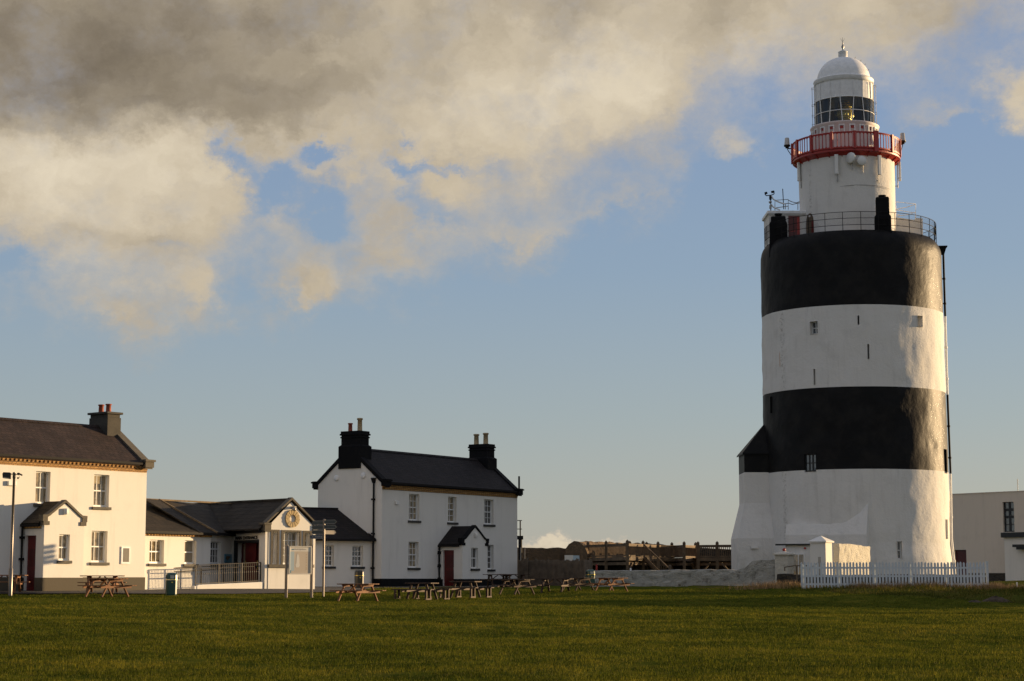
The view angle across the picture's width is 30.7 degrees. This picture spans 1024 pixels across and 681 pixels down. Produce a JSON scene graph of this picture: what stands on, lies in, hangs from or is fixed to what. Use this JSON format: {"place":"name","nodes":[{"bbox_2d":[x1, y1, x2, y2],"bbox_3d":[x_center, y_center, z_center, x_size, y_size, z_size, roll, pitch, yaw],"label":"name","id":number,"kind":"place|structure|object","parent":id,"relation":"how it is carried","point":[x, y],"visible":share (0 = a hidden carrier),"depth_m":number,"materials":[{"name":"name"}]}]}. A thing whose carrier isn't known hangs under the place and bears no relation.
{"place":"outdoors","nodes":[
{"label":"outdoors","id":0,"kind":"place"},
{"bbox_2d":[0,585,495,593],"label":"path","id":1,"kind":"structure","parent":0,"point":[215,591],"depth_m":83.77,"materials":[{"name":"concrete"}]},
{"bbox_2d":[0,575,29,592],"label":"picnic table","id":2,"kind":"object","parent":1,"relation":"on","point":[18,582],"visible":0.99,"depth_m":76.72,"materials":[{"name":"brown wood"}]},
{"bbox_2d":[77,575,126,593],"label":"picnic table","id":3,"kind":"object","parent":1,"relation":"on","point":[89,582],"visible":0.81,"depth_m":77.63,"materials":[{"name":"brown wood"}]},
{"bbox_2d":[354,570,363,587],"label":"litter bin","id":4,"kind":"object","parent":1,"relation":"on","point":[358,576],"visible":0.81,"depth_m":99.51,"materials":[{"name":"metal"}]},
{"bbox_2d":[517,520,522,559],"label":"mast","id":5,"kind":"object","parent":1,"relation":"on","point":[520,538],"visible":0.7,"depth_m":125.67,"materials":[{"name":"black metal"}]},
{"bbox_2d":[0,580,1023,680],"bbox_3d":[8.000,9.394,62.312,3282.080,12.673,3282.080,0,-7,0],"label":"ground","id":6,"kind":"structure","parent":0,"point":[925,606],"depth_m":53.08,"materials":[{"name":"green plant"}]},
{"bbox_2d":[2,472,21,595],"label":"lamp post","id":7,"kind":"object","parent":6,"relation":"on","point":[6,475],"visible":0.94,"depth_m":75.21,"materials":[{"name":"grey metal"}]},
{"bbox_2d":[0,404,155,590],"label":"keepers house","id":8,"kind":"structure","parent":6,"relation":"on","point":[80,501],"depth_m":81.89,"materials":[{"name":"white paint"}]},
{"bbox_2d":[26,535,35,590],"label":"door","id":9,"kind":"structure","parent":8,"relation":"in","point":[31,539],"depth_m":79.18,"materials":[{"name":"red wood"}]},
{"bbox_2d":[33,471,47,506],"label":"window","id":10,"kind":"structure","parent":8,"relation":"in","point":[41,477],"depth_m":80.67,"materials":[{"name":"white glass"}]},
{"bbox_2d":[57,534,71,563],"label":"window","id":11,"kind":"structure","parent":8,"relation":"in","point":[63,538],"depth_m":79.57,"materials":[{"name":"white"}]},
{"bbox_2d":[89,531,109,564],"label":"window","id":12,"kind":"structure","parent":8,"relation":"in","point":[98,537],"depth_m":82.82,"materials":[{"name":"white wood"}]},
{"bbox_2d":[92,475,111,509],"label":"window","id":13,"kind":"structure","parent":8,"relation":"in","point":[100,481],"depth_m":83.15,"materials":[{"name":"white"}]},
{"bbox_2d":[77,578,136,596],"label":"picnic table","id":14,"kind":"object","parent":6,"relation":"on","point":[106,586],"visible":1,"depth_m":75.04,"materials":[{"name":"brown wood"}]},
{"bbox_2d":[165,573,176,594],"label":"litter bin","id":15,"kind":"object","parent":6,"relation":"on","point":[171,584],"visible":1,"depth_m":77.05,"materials":[{"name":"teal plastic"}]},
{"bbox_2d":[191,582,262,588],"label":"entrance ramp","id":16,"kind":"structure","parent":6,"relation":"on","point":[252,585],"depth_m":89.27,"materials":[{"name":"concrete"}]},
{"bbox_2d":[174,565,227,588],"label":"hand railing","id":17,"kind":"object","parent":16,"relation":"on","point":[201,570],"visible":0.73,"depth_m":89.51,"materials":[{"name":"black metal"}]},
{"bbox_2d":[193,562,260,585],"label":"ramp railing","id":18,"kind":"object","parent":16,"relation":"on","point":[241,570],"visible":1,"depth_m":89.51,"materials":[{"name":"black metal"}]},
{"bbox_2d":[144,497,317,588],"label":"entrance building","id":19,"kind":"structure","parent":6,"relation":"on","point":[184,533],"depth_m":91.57,"materials":[{"name":"white paint"}]},
{"bbox_2d":[148,540,165,565],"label":"window","id":20,"kind":"structure","parent":19,"relation":"in","point":[155,545],"depth_m":87.61,"materials":[{"name":"white wood"}]},
{"bbox_2d":[183,540,198,566],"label":"window","id":21,"kind":"structure","parent":19,"relation":"in","point":[189,545],"depth_m":89.51,"materials":[{"name":"white wood"}]},
{"bbox_2d":[210,541,221,566],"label":"window","id":22,"kind":"structure","parent":19,"relation":"in","point":[214,550],"depth_m":92.19,"materials":[{"name":"white"}]},
{"bbox_2d":[245,543,256,582],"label":"door","id":23,"kind":"structure","parent":19,"relation":"in","point":[250,548],"depth_m":92.60,"materials":[{"name":"red wood"}]},
{"bbox_2d":[257,543,258,581],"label":"door","id":24,"kind":"structure","parent":19,"relation":"in","point":[258,543],"depth_m":92.07,"materials":[{"name":"red"}]},
{"bbox_2d":[272,532,274,563],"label":"window","id":25,"kind":"structure","parent":19,"relation":"in","point":[273,532],"depth_m":91.60,"materials":[{"name":"white"}]},
{"bbox_2d":[283,532,296,563],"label":"window","id":26,"kind":"structure","parent":19,"relation":"in","point":[289,538],"depth_m":92.31,"materials":[{"name":"white"}]},
{"bbox_2d":[284,545,312,597],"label":"information board","id":27,"kind":"object","parent":6,"relation":"on","point":[298,559],"visible":0.96,"depth_m":80.97,"materials":[{"name":"grey metal"}]},
{"bbox_2d":[310,519,336,595],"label":"finger post","id":28,"kind":"object","parent":6,"relation":"on","point":[321,525],"visible":1,"depth_m":83.58,"materials":[{"name":"grey metal"}]},
{"bbox_2d":[302,507,375,586],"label":"link building","id":29,"kind":"structure","parent":6,"relation":"on","point":[348,548],"depth_m":104.86,"materials":[{"name":"white paint"}]},
{"bbox_2d":[325,545,335,568],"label":"window","id":30,"kind":"structure","parent":29,"relation":"in","point":[328,548],"depth_m":104.32,"materials":[{"name":"white wood"}]},
{"bbox_2d":[351,546,364,568],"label":"window","id":31,"kind":"structure","parent":29,"relation":"in","point":[356,550],"depth_m":105.29,"materials":[{"name":"white wood"}]},
{"bbox_2d":[329,584,385,601],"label":"picnic table","id":32,"kind":"object","parent":6,"relation":"on","point":[360,591],"visible":1,"depth_m":78.66,"materials":[{"name":"brown wood"}]},
{"bbox_2d":[311,418,523,586],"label":"keepers house","id":33,"kind":"structure","parent":6,"relation":"on","point":[441,520],"depth_m":109.31,"materials":[{"name":"paint"}]},
{"bbox_2d":[407,542,420,569],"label":"window","id":34,"kind":"structure","parent":33,"relation":"in","point":[412,545],"depth_m":108.05,"materials":[{"name":"white wood"}]},
{"bbox_2d":[408,494,420,522],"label":"window","id":35,"kind":"structure","parent":33,"relation":"in","point":[412,497],"depth_m":108.44,"materials":[{"name":"white"}]},
{"bbox_2d":[444,550,453,585],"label":"door","id":36,"kind":"structure","parent":33,"relation":"in","point":[448,554],"depth_m":109.64,"materials":[{"name":"red wood"}]},
{"bbox_2d":[447,497,458,524],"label":"window","id":37,"kind":"structure","parent":33,"relation":"in","point":[450,499],"depth_m":111.56,"materials":[{"name":"white glass"}]},
{"bbox_2d":[470,548,479,570],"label":"window","id":38,"kind":"structure","parent":33,"relation":"in","point":[473,550],"depth_m":110.21,"materials":[{"name":"white wood"}]},
{"bbox_2d":[483,499,495,526],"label":"window","id":39,"kind":"structure","parent":33,"relation":"in","point":[487,503],"depth_m":114.76,"materials":[{"name":"white glass"}]},
{"bbox_2d":[487,545,495,570],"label":"window","id":40,"kind":"structure","parent":33,"relation":"in","point":[488,547],"depth_m":114.58,"materials":[{"name":"white wood"}]},
{"bbox_2d":[391,583,451,599],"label":"picnic table","id":41,"kind":"object","parent":6,"relation":"on","point":[426,590],"visible":0.98,"depth_m":81.77,"materials":[{"name":"brown wood"}]},
{"bbox_2d":[436,581,493,597],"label":"picnic table","id":42,"kind":"object","parent":6,"relation":"on","point":[459,588],"visible":0.99,"depth_m":84.78,"materials":[{"name":"brown wood"}]},
{"bbox_2d":[481,574,515,586],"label":"picnic table","id":43,"kind":"object","parent":6,"relation":"on","point":[492,578],"visible":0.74,"depth_m":105.14,"materials":[{"name":"brown wood"}]},
{"bbox_2d":[501,574,529,585],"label":"picnic table","id":44,"kind":"object","parent":6,"relation":"on","point":[523,575],"visible":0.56,"depth_m":106.18,"materials":[{"name":"brown wood"}]},
{"bbox_2d":[493,579,540,594],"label":"picnic table","id":45,"kind":"object","parent":6,"relation":"on","point":[515,585],"visible":1,"depth_m":90.89,"materials":[{"name":"brown wood"}]},
{"bbox_2d":[517,547,565,578],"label":"yard wall","id":46,"kind":"structure","parent":6,"relation":"on","point":[550,554],"depth_m":131.94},
{"bbox_2d":[533,579,576,592],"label":"picnic table","id":47,"kind":"object","parent":6,"relation":"on","point":[562,584],"visible":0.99,"depth_m":93.53,"materials":[{"name":"brown wood"}]},
{"bbox_2d":[518,558,592,586],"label":"stake fence","id":48,"kind":"object","parent":6,"relation":"on","point":[537,570],"visible":0.73,"depth_m":114.94,"materials":[{"name":"wood"}]},
{"bbox_2d":[555,578,593,590],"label":"picnic table","id":49,"kind":"object","parent":6,"relation":"on","point":[579,583],"visible":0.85,"depth_m":96.77,"materials":[{"name":"brown wood"}]},
{"bbox_2d":[586,570,594,585],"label":"litter bin","id":50,"kind":"object","parent":6,"relation":"on","point":[590,574],"visible":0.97,"depth_m":108.24,"materials":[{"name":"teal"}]},
{"bbox_2d":[588,578,633,591],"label":"picnic table","id":51,"kind":"object","parent":6,"relation":"on","point":[612,583],"visible":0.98,"depth_m":95.43,"materials":[{"name":"brown wood"}]},
{"bbox_2d":[565,541,663,570],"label":"stone ruin","id":52,"kind":"object","parent":6,"relation":"on","point":[580,549],"visible":0.22,"depth_m":131.55,"materials":[{"name":"brown stone"}]},
{"bbox_2d":[586,540,730,570],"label":"timber walkway","id":53,"kind":"structure","parent":6,"relation":"on","point":[645,553],"depth_m":130.69,"materials":[{"name":"brown wood"}]},
{"bbox_2d":[600,560,730,570],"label":"fence","id":54,"kind":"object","parent":6,"relation":"on","point":[621,567],"depth_m":133.93,"materials":[{"name":"brown wood"}]},
{"bbox_2d":[590,559,774,586],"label":"stone wall","id":55,"kind":"structure","parent":6,"relation":"on","point":[759,571],"depth_m":110.16,"materials":[{"name":"grey stone"}]},
{"bbox_2d":[686,548,730,557],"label":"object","id":56,"kind":"structure","parent":6,"relation":"on","point":[712,553],"depth_m":137.38,"materials":[{"name":"brown wood"}]},
{"bbox_2d":[772,548,795,582],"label":"gate pier","id":57,"kind":"structure","parent":6,"relation":"on","point":[784,558],"depth_m":107.93,"materials":[{"name":"white stone"}]},
{"bbox_2d":[777,574,800,583],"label":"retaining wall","id":58,"kind":"structure","parent":6,"relation":"on","point":[786,577],"depth_m":105.18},
{"bbox_2d":[784,565,806,582],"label":"gate rail","id":59,"kind":"object","parent":6,"relation":"on","point":[796,570],"visible":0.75,"depth_m":103.19,"materials":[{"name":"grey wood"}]},
{"bbox_2d":[812,557,820,574],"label":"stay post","id":60,"kind":"object","parent":6,"relation":"on","point":[819,560],"visible":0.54,"depth_m":100.74,"materials":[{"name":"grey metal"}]},
{"bbox_2d":[808,536,833,574],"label":"gate pier","id":61,"kind":"structure","parent":6,"relation":"on","point":[821,546],"depth_m":106.57,"materials":[{"name":"white paint"}]},
{"bbox_2d":[731,37,955,574],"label":"lighthouse","id":62,"kind":"object","parent":6,"relation":"on","point":[848,443],"visible":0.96,"depth_m":121.14,"materials":[{"name":"white paint"}]},
{"bbox_2d":[788,216,799,235],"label":"hut door","id":63,"kind":"structure","parent":62,"relation":"in","point":[796,232],"depth_m":125.95,"materials":[{"name":"red metal"}]},
{"bbox_2d":[794,553,804,573],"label":"door","id":64,"kind":"structure","parent":62,"relation":"in","point":[800,557],"depth_m":119.25,"materials":[{"name":"white wood"}]},
{"bbox_2d":[806,213,813,232],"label":"arched door","id":65,"kind":"structure","parent":62,"relation":"in","point":[811,230],"depth_m":125.40,"materials":[{"name":"grey wood"}]},
{"bbox_2d":[805,454,815,471],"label":"window","id":66,"kind":"structure","parent":62,"relation":"in","point":[810,459],"depth_m":120.33,"materials":[{"name":"white glass"}]},
{"bbox_2d":[812,322,817,333],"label":"window","id":67,"kind":"structure","parent":62,"relation":"in","point":[814,324],"depth_m":121.42,"materials":[{"name":"white"}]},
{"bbox_2d":[897,541,900,558],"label":"window","id":68,"kind":"structure","parent":62,"relation":"in","point":[898,542],"depth_m":118.61,"materials":[{"name":"white"}]},
{"bbox_2d":[833,543,869,574],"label":"yard wall","id":69,"kind":"structure","parent":6,"relation":"on","point":[847,553],"depth_m":109.16,"materials":[{"name":"white paint"}]},
{"bbox_2d":[806,574,979,585],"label":"wall","id":70,"kind":"structure","parent":6,"relation":"on","point":[891,579],"depth_m":98.50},
{"bbox_2d":[800,561,988,588],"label":"picket fence","id":71,"kind":"object","parent":6,"relation":"on","point":[875,567],"visible":0.79,"depth_m":94.22,"materials":[{"name":"white wood"}]},
{"bbox_2d":[982,596,1009,602],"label":"earth heap","id":72,"kind":"object","parent":6,"relation":"on","point":[996,599],"visible":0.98,"depth_m":84.44,"materials":[{"name":"soil"}]},
{"bbox_2d":[0,0,1023,557],"label":"sky","id":73,"kind":"structure","parent":0,"point":[250,232],"materials":[{"name":"blue"}]},
{"bbox_2d":[565,555,578,559],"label":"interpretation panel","id":74,"kind":"object","parent":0,"point":[571,557],"visible":0.17,"depth_m":120.65,"materials":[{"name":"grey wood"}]},
{"bbox_2d":[679,582,1023,602],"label":"bank grass","id":75,"kind":"structure","parent":0,"point":[960,592],"depth_m":90.33,"materials":[{"name":"green plant"}]},
{"bbox_2d":[722,579,1023,590],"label":"dry grass","id":76,"kind":"structure","parent":0,"point":[766,585],"depth_m":93.45,"materials":[{"name":"brown plant"}]},
{"bbox_2d":[949,479,1023,580],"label":"flat roofed building","id":77,"kind":"structure","parent":0,"point":[988,527],"depth_m":160.54,"materials":[{"name":"white paint"}]},
{"bbox_2d":[956,550,966,574],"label":"door","id":78,"kind":"structure","parent":77,"relation":"in","point":[960,554],"depth_m":163.19,"materials":[{"name":"red wood"}]},
{"bbox_2d":[1004,502,1014,531],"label":"window","id":79,"kind":"structure","parent":77,"relation":"in","point":[1008,506],"depth_m":159.49,"materials":[{"name":"black"}]}
]}

